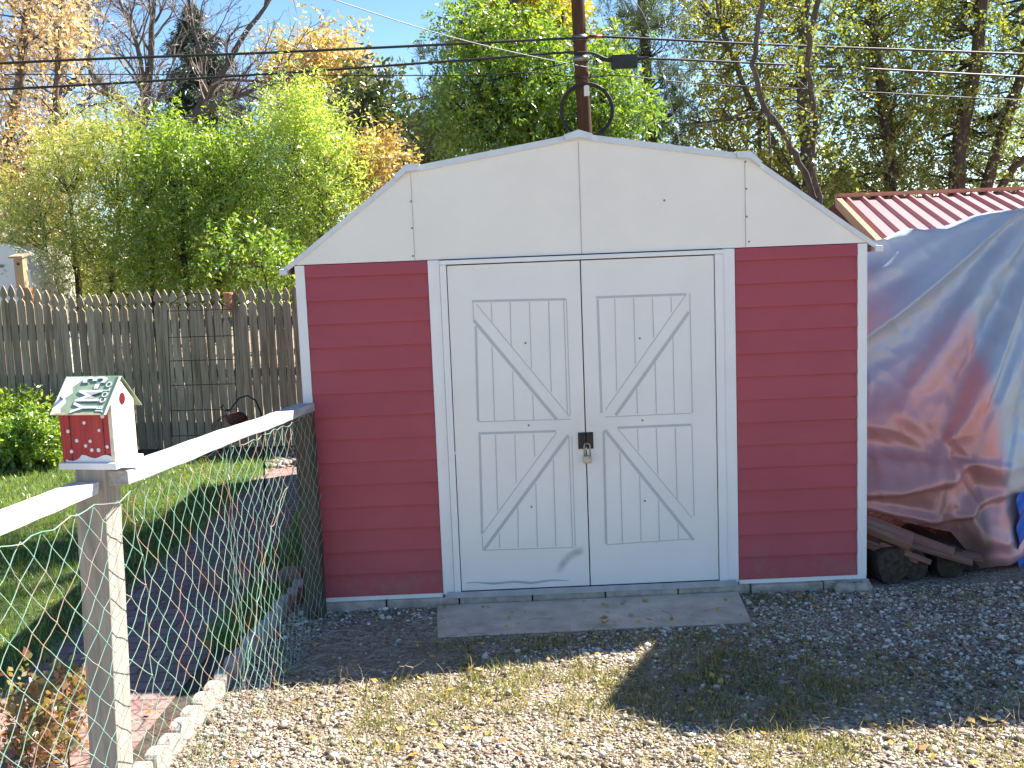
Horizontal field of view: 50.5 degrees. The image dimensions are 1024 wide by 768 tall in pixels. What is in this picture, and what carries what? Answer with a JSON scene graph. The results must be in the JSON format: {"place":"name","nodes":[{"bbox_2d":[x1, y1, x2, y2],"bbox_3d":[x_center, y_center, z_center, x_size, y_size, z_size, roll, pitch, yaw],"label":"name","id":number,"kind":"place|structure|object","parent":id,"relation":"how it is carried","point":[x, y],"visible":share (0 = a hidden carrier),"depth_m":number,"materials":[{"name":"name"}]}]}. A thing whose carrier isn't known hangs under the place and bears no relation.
{"place":"outdoors","nodes":[
{"label":"outdoors","id":0,"kind":"place"},
{"bbox_2d":[0,450,285,699],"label":"lawn","id":1,"kind":"structure","parent":0,"point":[28,618],"depth_m":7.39,"materials":[{"name":"plant"}]},
{"bbox_2d":[0,465,300,767],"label":"brick path","id":2,"kind":"structure","parent":0,"point":[150,636],"depth_m":6.07,"materials":[{"name":"red brick"}]},
{"bbox_2d":[220,395,266,507],"bbox_3d":[-2.057,0.528,8.335,0.324,0.900,0.014,-2,7,-1],"label":"shepherd hook","id":3,"kind":"object","parent":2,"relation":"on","point":[255,400],"visible":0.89,"depth_m":8.32,"materials":[{"name":"black metal"}]},
{"bbox_2d":[211,411,248,428],"bbox_3d":[-2.141,0.269,8.280,0.316,0.141,0.112,-2,7,-1],"label":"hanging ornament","id":4,"kind":"object","parent":3,"relation":"hanging from","point":[233,418],"visible":0.83,"depth_m":8.24,"materials":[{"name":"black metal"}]},
{"bbox_2d":[0,0,1023,262],"label":"sky","id":5,"kind":"structure","parent":0,"point":[386,31],"materials":[{"name":"blue"}]},
{"bbox_2d":[50,266,1023,767],"bbox_3d":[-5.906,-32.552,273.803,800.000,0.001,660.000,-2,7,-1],"label":"ground","id":6,"kind":"structure","parent":0,"point":[1002,574],"depth_m":4.79,"materials":[{"name":"grey gravel"}]},
{"bbox_2d":[22,288,42,397],"bbox_3d":[-5.161,-0.183,11.715,0.123,1.702,0.100,-2,7,-1],"label":"wooden post","id":7,"kind":"object","parent":6,"relation":"on","point":[32,291],"visible":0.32,"depth_m":11.61,"materials":[{"name":"wood"}]},
{"bbox_2d":[8,253,28,287],"bbox_3d":[-5.241,-1.207,11.569,0.143,0.364,0.190,-2,7,-1],"label":"nest box","id":8,"kind":"object","parent":7,"relation":"on","point":[21,271],"visible":0.96,"depth_m":11.53,"materials":[{"name":"brown wood"}]},
{"bbox_2d":[0,244,81,387],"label":"camper","id":9,"kind":"object","parent":6,"relation":"on","point":[37,278],"visible":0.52,"depth_m":12.65,"materials":[{"name":"white metal"}]},
{"bbox_2d":[0,646,89,767],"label":"rose bush","id":10,"kind":"object","parent":6,"relation":"on","point":[51,733],"visible":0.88,"depth_m":4.04,"materials":[{"name":"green plant"}]},
{"bbox_2d":[0,0,124,247],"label":"golden tree","id":11,"kind":"object","parent":6,"relation":"on","point":[60,43],"visible":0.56,"depth_m":14.50,"materials":[{"name":"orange plant"}]},
{"bbox_2d":[0,0,167,250],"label":"bare tree","id":12,"kind":"object","parent":6,"relation":"on","point":[83,67],"visible":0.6,"depth_m":16.82,"materials":[{"name":"brown plant"}]},
{"bbox_2d":[0,79,180,371],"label":"willow shrub","id":13,"kind":"object","parent":6,"relation":"on","point":[83,162],"visible":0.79,"depth_m":12.75,"materials":[{"name":"green plant"}]},
{"bbox_2d":[133,761,152,767],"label":"edging block","id":14,"kind":"structure","parent":6,"relation":"on","point":[140,764],"depth_m":4.03,"materials":[{"name":"concrete"}]},
{"bbox_2d":[0,440,294,467],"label":"stone bed","id":15,"kind":"object","parent":6,"relation":"on","point":[145,452],"depth_m":10.87,"materials":[{"name":"stone"}]},
{"bbox_2d":[0,379,59,427],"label":"bush","id":16,"kind":"object","parent":15,"relation":"on","point":[11,403],"visible":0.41,"depth_m":10.67,"materials":[{"name":"green plant"}]},
{"bbox_2d":[0,398,62,469],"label":"azalea bush","id":17,"kind":"object","parent":15,"relation":"on","point":[30,441],"visible":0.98,"depth_m":10.24,"materials":[{"name":"green plant"}]},
{"bbox_2d":[265,447,295,467],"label":"bed stones","id":18,"kind":"object","parent":15,"relation":"on","point":[292,460],"visible":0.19,"depth_m":10.24,"materials":[{"name":"white stone"}]},
{"bbox_2d":[0,285,302,449],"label":"picket fence","id":19,"kind":"object","parent":6,"relation":"on","point":[54,326],"visible":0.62,"depth_m":11.06,"materials":[{"name":"grey wood"}]},
{"bbox_2d":[167,293,236,437],"bbox_3d":[-3.091,-0.182,10.815,0.708,1.448,0.011,-2,7,-1],"label":"trellis","id":20,"kind":"object","parent":19,"relation":"attached to","point":[207,336],"visible":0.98,"depth_m":10.80,"materials":[{"name":"black metal"}]},
{"bbox_2d":[222,292,232,311],"bbox_3d":[-2.848,-0.822,10.900,0.103,0.190,0.103,-2,7,-1],"label":"flower pot","id":21,"kind":"object","parent":19,"relation":"attached to","point":[228,296],"visible":0.96,"depth_m":10.87,"materials":[{"name":"ceramic"}]},
{"bbox_2d":[143,745,171,767],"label":"edging block","id":22,"kind":"structure","parent":6,"relation":"on","point":[155,759],"depth_m":4.14,"materials":[{"name":"concrete"}]},
{"bbox_2d":[0,403,326,767],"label":"wire fence","id":23,"kind":"object","parent":6,"relation":"on","point":[94,496],"visible":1,"depth_m":3.19,"materials":[{"name":"metal"}]},
{"bbox_2d":[49,376,143,469],"bbox_3d":[-1.182,0.105,3.102,0.180,0.257,0.188,-1,7,12],"label":"birdhouse","id":24,"kind":"object","parent":23,"relation":"on","point":[97,422],"visible":1,"depth_m":3.06,"materials":[{"name":"white paint"}]},
{"bbox_2d":[0,0,333,358],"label":"bare tree","id":25,"kind":"object","parent":6,"relation":"on","point":[208,93],"visible":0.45,"depth_m":20.43,"materials":[{"name":"brown plant"}]},
{"bbox_2d":[156,733,182,758],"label":"edging block","id":26,"kind":"structure","parent":6,"relation":"on","point":[177,743],"depth_m":4.28,"materials":[{"name":"concrete"}]},
{"bbox_2d":[67,80,288,417],"bbox_3d":[-3.877,-1.576,12.891,2.740,4.071,2.337,-2,7,-1],"label":"leafy shrub","id":27,"kind":"object","parent":6,"relation":"on","point":[187,176],"visible":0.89,"depth_m":12.46,"materials":[{"name":"green plant"}]},
{"bbox_2d":[167,717,194,743],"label":"edging block","id":28,"kind":"structure","parent":6,"relation":"on","point":[183,726],"depth_m":4.40,"materials":[{"name":"concrete"}]},
{"bbox_2d":[179,705,204,728],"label":"edging block","id":29,"kind":"structure","parent":6,"relation":"on","point":[194,714],"depth_m":4.54,"materials":[{"name":"concrete"}]},
{"bbox_2d":[90,3,295,342],"bbox_3d":[-7.112,-4.770,24.759,5.541,7.668,5.761,-2,7,-1],"label":"spruce tree","id":30,"kind":"object","parent":6,"relation":"on","point":[190,94],"visible":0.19,"depth_m":24.26,"materials":[{"name":"green plant"}]},
{"bbox_2d":[190,691,214,715],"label":"edging block","id":31,"kind":"structure","parent":6,"relation":"on","point":[199,699],"depth_m":4.66,"materials":[{"name":"concrete"}]},
{"bbox_2d":[203,680,225,703],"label":"edging block","id":32,"kind":"structure","parent":6,"relation":"on","point":[211,686],"depth_m":4.80,"materials":[{"name":"concrete"}]},
{"bbox_2d":[202,566,227,584],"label":"edging block","id":33,"kind":"structure","parent":6,"relation":"on","point":[218,570],"depth_m":6.47,"materials":[{"name":"grey concrete"}]},
{"bbox_2d":[132,545,302,762],"bbox_3d":[-1.378,1.239,6.064,0.320,0.001,8.212,-2,7,1],"label":"garden bed","id":34,"kind":"object","parent":6,"relation":"on","point":[170,709],"visible":0.2,"depth_m":4.91,"materials":[{"name":"soil"}]},
{"bbox_2d":[195,501,302,652],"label":"bed grass","id":35,"kind":"structure","parent":34,"relation":"on","point":[255,587],"depth_m":6.11,"materials":[{"name":"green plant"}]},
{"bbox_2d":[213,668,231,691],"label":"edging block","id":36,"kind":"structure","parent":6,"relation":"on","point":[221,673],"depth_m":4.92,"materials":[{"name":"concrete"}]},
{"bbox_2d":[223,655,241,679],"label":"edging block","id":37,"kind":"structure","parent":6,"relation":"on","point":[231,662],"depth_m":5.04,"materials":[{"name":"concrete"}]},
{"bbox_2d":[227,565,253,585],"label":"edging block","id":38,"kind":"structure","parent":6,"relation":"on","point":[243,572],"depth_m":6.44,"materials":[{"name":"grey concrete"}]},
{"bbox_2d":[233,647,250,668],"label":"edging block","id":39,"kind":"structure","parent":6,"relation":"on","point":[237,651],"depth_m":5.19,"materials":[{"name":"concrete"}]},
{"bbox_2d":[184,209,305,314],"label":"lime shoots","id":40,"kind":"object","parent":6,"relation":"on","point":[266,260],"visible":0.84,"depth_m":11.34,"materials":[{"name":"green plant"}]},
{"bbox_2d":[241,635,258,658],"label":"edging block","id":41,"kind":"structure","parent":6,"relation":"on","point":[253,643],"depth_m":5.30,"materials":[{"name":"concrete"}]},
{"bbox_2d":[249,626,267,648],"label":"edging block","id":42,"kind":"structure","parent":6,"relation":"on","point":[260,632],"depth_m":5.45,"materials":[{"name":"concrete"}]},
{"bbox_2d":[193,46,335,234],"bbox_3d":[-4.604,-3.795,22.092,4.448,6.222,2.434,0,7,15],"label":"bare tree","id":43,"kind":"object","parent":6,"relation":"on","point":[247,102],"visible":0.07,"depth_m":21.78,"materials":[{"name":"plant"}]},
{"bbox_2d":[252,567,278,585],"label":"edging block","id":44,"kind":"structure","parent":6,"relation":"on","point":[270,570],"depth_m":6.41,"materials":[{"name":"grey concrete"}]},
{"bbox_2d":[258,619,273,638],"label":"edging block","id":45,"kind":"structure","parent":6,"relation":"on","point":[265,624],"depth_m":5.58,"materials":[{"name":"concrete"}]},
{"bbox_2d":[263,611,281,628],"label":"edging block","id":46,"kind":"structure","parent":6,"relation":"on","point":[270,614],"depth_m":5.71,"materials":[{"name":"concrete"}]},
{"bbox_2d":[271,600,286,619],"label":"edging block","id":47,"kind":"structure","parent":6,"relation":"on","point":[279,606],"depth_m":5.83,"materials":[{"name":"concrete"}]},
{"bbox_2d":[278,594,293,612],"bbox_3d":[-1.247,1.268,6.006,0.060,0.205,0.125,-4,5,2],"label":"edging block","id":48,"kind":"object","parent":6,"relation":"on","point":[289,598],"depth_m":5.97,"materials":[{"name":"concrete"}]},
{"bbox_2d":[277,565,303,586],"bbox_3d":[-1.305,1.188,6.423,0.150,0.220,0.070,-1,7,10],"label":"edging block","id":49,"kind":"object","parent":6,"relation":"on","point":[290,569],"depth_m":6.38,"materials":[{"name":"grey concrete"}]},
{"bbox_2d":[286,587,300,604],"bbox_3d":[-1.231,1.252,6.138,0.060,0.205,0.125,-2,6,0],"label":"edging block","id":50,"kind":"object","parent":6,"relation":"on","point":[297,597],"depth_m":6.09,"materials":[{"name":"concrete"}]},
{"bbox_2d":[211,35,385,399],"bbox_3d":[-2.366,-1.743,12.688,2.333,4.335,2.106,-2,7,-1],"label":"lime shrub","id":51,"kind":"object","parent":6,"relation":"on","point":[298,139],"visible":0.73,"depth_m":12.23,"materials":[{"name":"green plant"}]},
{"bbox_2d":[292,579,304,596],"bbox_3d":[-1.226,1.229,6.268,0.060,0.205,0.125,1,8,4],"label":"edging block","id":52,"kind":"object","parent":6,"relation":"on","point":[296,582],"depth_m":6.22,"materials":[{"name":"concrete"}]},
{"bbox_2d":[233,0,397,249],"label":"orange tree","id":53,"kind":"object","parent":6,"relation":"on","point":[337,42],"visible":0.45,"depth_m":21.16,"materials":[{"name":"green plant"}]},
{"bbox_2d":[313,100,423,211],"bbox_3d":[-1.701,-1.554,13.308,1.400,3.751,1.698,-2,7,-1],"label":"yellow shrub","id":54,"kind":"object","parent":6,"relation":"on","point":[382,170],"visible":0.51,"depth_m":12.83,"materials":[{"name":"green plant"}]},
{"bbox_2d":[308,43,480,199],"bbox_3d":[-2.148,-3.352,19.984,3.500,5.678,3.484,-2,7,-1],"label":"dark tree","id":55,"kind":"object","parent":6,"relation":"on","point":[373,94],"visible":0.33,"depth_m":19.01,"materials":[{"name":"green plant"}]},
{"bbox_2d":[0,458,1022,767],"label":"fallen leaves","id":56,"kind":"object","parent":6,"relation":"on","point":[872,724],"visible":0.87,"depth_m":4.80,"materials":[{"name":"yellow plant"}]},
{"bbox_2d":[0,135,1023,333],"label":"woods","id":57,"kind":"object","parent":6,"relation":"on","point":[978,185],"visible":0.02,"depth_m":31.49,"materials":[{"name":"green plant"}]},
{"bbox_2d":[458,0,607,71],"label":"yellow crown tree","id":58,"kind":"object","parent":6,"relation":"on","point":[560,3],"visible":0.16,"depth_m":17.18,"materials":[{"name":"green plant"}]},
{"bbox_2d":[406,0,685,161],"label":"ash tree","id":59,"kind":"object","parent":6,"relation":"on","point":[524,110],"visible":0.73,"depth_m":16.01,"materials":[{"name":"green plant"}]},
{"bbox_2d":[393,0,715,159],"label":"pine tree","id":60,"kind":"object","parent":6,"relation":"on","point":[638,22],"visible":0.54,"depth_m":17.66,"materials":[{"name":"green plant"}]},
{"bbox_2d":[279,129,882,611],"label":"garden shed","id":61,"kind":"structure","parent":6,"relation":"on","point":[491,343],"depth_m":5.82,"materials":[{"name":"red wood"}]},
{"bbox_2d":[447,261,589,590],"bbox_3d":[0.041,0.242,5.839,0.702,1.773,0.042,-2,7,-1],"label":"door","id":62,"kind":"structure","parent":61,"relation":"in","point":[516,328],"depth_m":5.84,"materials":[{"name":"wood"}]},
{"bbox_2d":[583,443,591,462],"bbox_3d":[0.405,0.371,5.835,0.044,0.111,0.024,-2,7,-1],"label":"padlock","id":63,"kind":"object","parent":61,"relation":"hanging from","point":[587,458],"visible":1,"depth_m":5.83,"materials":[{"name":"metal"}]},
{"bbox_2d":[581,255,718,584],"bbox_3d":[0.750,0.212,5.848,0.704,1.773,0.042,-2,7,-1],"label":"door","id":64,"kind":"structure","parent":61,"relation":"in","point":[649,323],"depth_m":5.85,"materials":[{"name":"wood"}]},
{"bbox_2d":[571,0,601,132],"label":"utility pole","id":65,"kind":"object","parent":6,"relation":"on","point":[584,122],"visible":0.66,"depth_m":14.60,"materials":[{"name":"wood"}]},
{"bbox_2d":[163,61,572,148],"bbox_3d":[-2.587,-4.170,16.697,8.097,0.658,0.454,1,8,26],"label":"power line","id":66,"kind":"object","parent":65,"relation":"attached to","point":[452,90],"visible":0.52,"depth_m":16.00,"materials":[{"name":"grey metal"}]},
{"bbox_2d":[334,0,601,69],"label":"power line","id":67,"kind":"object","parent":65,"relation":"attached to","point":[458,38],"visible":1,"depth_m":12.96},
{"bbox_2d":[0,34,1023,64],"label":"power line","id":68,"kind":"object","parent":65,"relation":"attached to","point":[429,45],"visible":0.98,"depth_m":14.37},
{"bbox_2d":[0,51,1023,90],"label":"power line","id":69,"kind":"object","parent":65,"relation":"attached to","point":[418,63],"visible":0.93,"depth_m":14.44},
{"bbox_2d":[599,54,648,68],"bbox_3d":[1.503,-4.321,14.549,0.674,0.175,0.120,-2,7,-1],"label":"splice box","id":70,"kind":"object","parent":69,"relation":"hanging from","point":[624,61],"visible":1,"depth_m":14.49,"materials":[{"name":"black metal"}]},
{"bbox_2d":[0,72,1023,99],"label":"power line","id":71,"kind":"object","parent":65,"relation":"attached to","point":[516,73],"visible":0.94,"depth_m":14.58,"materials":[{"name":"black rubber"}]},
{"bbox_2d":[560,82,613,134],"bbox_3d":[1.008,-3.685,14.613,0.738,0.738,0.082,-2,7,-1],"label":"cable coil","id":72,"kind":"object","parent":65,"relation":"hanging from","point":[602,90],"visible":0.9,"depth_m":14.59,"materials":[{"name":"black rubber"}]},
{"bbox_2d":[437,592,751,637],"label":"concrete ramp","id":73,"kind":"structure","parent":6,"relation":"on","point":[681,609],"depth_m":5.69,"materials":[{"name":"grey concrete"}]},
{"bbox_2d":[179,599,1023,767],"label":"dry stalks","id":74,"kind":"object","parent":6,"relation":"on","point":[352,668],"visible":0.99,"depth_m":4.82,"materials":[{"name":"plant"}]},
{"bbox_2d":[182,584,1023,767],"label":"weeds","id":75,"kind":"object","parent":6,"relation":"on","point":[608,682],"visible":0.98,"depth_m":4.64,"materials":[{"name":"green plant"}]},
{"bbox_2d":[633,0,679,144],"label":"trunk","id":76,"kind":"object","parent":6,"relation":"on","point":[661,70],"visible":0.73,"depth_m":15.34,"materials":[{"name":"brown wood"}]},
{"bbox_2d":[640,0,870,205],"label":"cottonwood","id":77,"kind":"object","parent":6,"relation":"on","point":[720,22],"visible":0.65,"depth_m":18.49,"materials":[{"name":"green plant"}]},
{"bbox_2d":[690,0,928,204],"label":"elm","id":78,"kind":"object","parent":6,"relation":"on","point":[811,101],"visible":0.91,"depth_m":11.63,"materials":[{"name":"green plant"}]},
{"bbox_2d":[833,580,855,592],"bbox_3d":[1.818,1.111,5.925,0.130,0.079,0.090,-2,7,-1],"label":"stone","id":79,"kind":"object","parent":6,"relation":"on","point":[846,586],"visible":0.98,"depth_m":5.89,"materials":[{"name":"grey stone"}]},
{"bbox_2d":[854,580,872,592],"bbox_3d":[1.909,1.110,5.922,0.117,0.074,0.086,-2,7,-1],"label":"stone","id":80,"kind":"object","parent":6,"relation":"on","point":[860,585],"visible":0.84,"depth_m":5.89,"materials":[{"name":"grey stone"}]},
{"bbox_2d":[867,544,911,583],"bbox_3d":[2.076,0.977,6.277,0.215,0.215,0.550,-3,7,-9],"label":"log","id":81,"kind":"object","parent":6,"relation":"on","point":[893,565],"visible":0.37,"depth_m":6.01,"materials":[{"name":"brown wood"}]},
{"bbox_2d":[867,543,880,550],"bbox_3d":[2.026,0.909,6.080,0.197,0.030,0.050,21,28,24],"label":"board","id":82,"kind":"object","parent":81,"relation":"on","point":[872,547],"visible":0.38,"depth_m":6.06,"materials":[{"name":"brown wood"}]},
{"bbox_2d":[867,515,914,549],"bbox_3d":[2.065,0.815,6.044,0.326,0.050,0.100,21,42,14],"label":"board","id":83,"kind":"object","parent":81,"relation":"on","point":[889,533],"visible":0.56,"depth_m":6.01,"materials":[{"name":"brown wood"}]},
{"bbox_2d":[879,542,931,564],"bbox_3d":[2.187,0.942,6.042,0.281,0.030,0.075,20,-3,18],"label":"board","id":84,"kind":"object","parent":81,"relation":"on","point":[922,559],"visible":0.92,"depth_m":5.99,"materials":[{"name":"brown wood"}]},
{"bbox_2d":[867,534,917,563],"bbox_3d":[2.092,0.900,6.085,0.381,0.028,0.085,21,34,15],"label":"board","id":85,"kind":"object","parent":84,"relation":"on","point":[873,540],"visible":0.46,"depth_m":6.07,"materials":[{"name":"brown wood"}]},
{"bbox_2d":[762,0,1023,208],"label":"poplar","id":86,"kind":"object","parent":6,"relation":"on","point":[890,167],"visible":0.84,"depth_m":17.45,"materials":[{"name":"green plant"}]},
{"bbox_2d":[905,550,927,579],"bbox_3d":[2.256,0.974,6.320,0.178,0.175,0.550,-2,7,5],"label":"log","id":87,"kind":"object","parent":6,"relation":"on","point":[919,569],"visible":0.18,"depth_m":6.05,"materials":[{"name":"brown wood"}]},
{"bbox_2d":[910,542,972,565],"bbox_3d":[2.349,0.928,6.063,0.431,0.022,0.070,15,28,11],"label":"board","id":88,"kind":"object","parent":87,"relation":"on","point":[954,557],"visible":0.58,"depth_m":6.03,"materials":[{"name":"brown wood"}]},
{"bbox_2d":[913,534,954,555],"bbox_3d":[2.316,0.891,6.093,0.321,0.030,0.060,20,48,17],"label":"board","id":89,"kind":"object","parent":88,"relation":"on","point":[932,544],"visible":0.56,"depth_m":6.07,"materials":[{"name":"brown wood"}]},
{"bbox_2d":[954,549,982,561],"bbox_3d":[2.427,0.933,6.096,0.403,0.024,0.090,11,15,9],"label":"board","id":90,"kind":"object","parent":87,"relation":"on","point":[976,556],"visible":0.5,"depth_m":6.05,"materials":[{"name":"brown wood"}]},
{"bbox_2d":[901,523,965,577],"bbox_3d":[2.437,0.967,6.322,0.194,0.200,0.500,-3,7,-7],"label":"log","id":91,"kind":"object","parent":6,"relation":"on","point":[940,566],"visible":0.52,"depth_m":6.09,"materials":[{"name":"brown wood"}]},
{"bbox_2d":[867,208,1023,567],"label":"tarpaulin","id":92,"kind":"object","parent":6,"relation":"on","point":[945,378],"visible":0.84,"depth_m":6.15,"materials":[{"name":"silver plastic"}]},
{"bbox_2d":[936,529,979,571],"bbox_3d":[2.636,0.957,6.383,0.183,0.172,0.450,-1,7,9],"label":"log","id":93,"kind":"object","parent":6,"relation":"on","point":[949,536],"visible":0.18,"depth_m":6.27,"materials":[{"name":"brown wood"}]},
{"bbox_2d":[1016,493,1023,567],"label":"blue sheet","id":94,"kind":"object","parent":6,"relation":"on","point":[1020,523],"visible":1,"depth_m":6.21,"materials":[{"name":"blue plastic"}]},
{"bbox_2d":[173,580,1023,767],"bbox_3d":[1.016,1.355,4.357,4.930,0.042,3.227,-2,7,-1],"label":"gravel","id":95,"kind":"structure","parent":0,"point":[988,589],"depth_m":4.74,"materials":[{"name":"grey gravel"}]},
{"bbox_2d":[828,186,1023,239],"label":"roofed building","id":96,"kind":"structure","parent":0,"point":[878,217],"depth_m":13.37,"materials":[{"name":"red metal"}]}
]}

